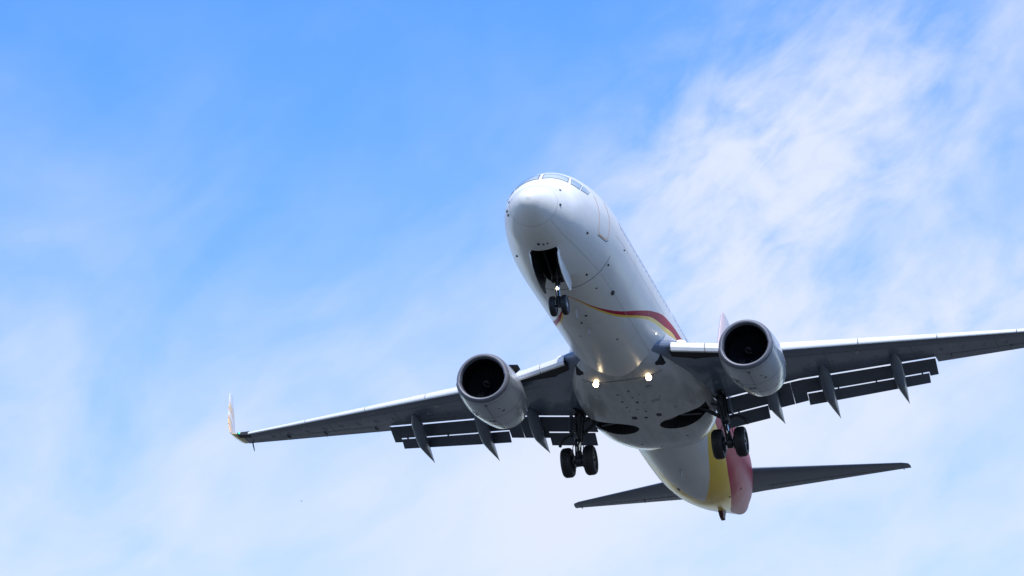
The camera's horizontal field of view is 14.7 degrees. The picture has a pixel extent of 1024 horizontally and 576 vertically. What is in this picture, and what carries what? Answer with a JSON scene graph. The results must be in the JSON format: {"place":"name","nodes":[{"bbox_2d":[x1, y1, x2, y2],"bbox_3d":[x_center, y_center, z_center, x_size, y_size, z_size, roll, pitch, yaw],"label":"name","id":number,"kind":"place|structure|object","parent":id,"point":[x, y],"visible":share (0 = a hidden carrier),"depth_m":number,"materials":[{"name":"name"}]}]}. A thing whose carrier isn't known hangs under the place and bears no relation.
{"place":"outdoors","nodes":[
{"label":"outdoors","id":0,"kind":"place"},
{"bbox_2d":[0,0,1023,575],"label":"sky","id":1,"kind":"structure","parent":0,"point":[294,210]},
{"bbox_2d":[228,173,1023,520],"bbox_3d":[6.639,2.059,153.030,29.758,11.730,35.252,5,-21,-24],"label":"airliner","id":2,"kind":"object","parent":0,"point":[634,367],"visible":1,"depth_m":146.41,"materials":[{"name":"paint"}]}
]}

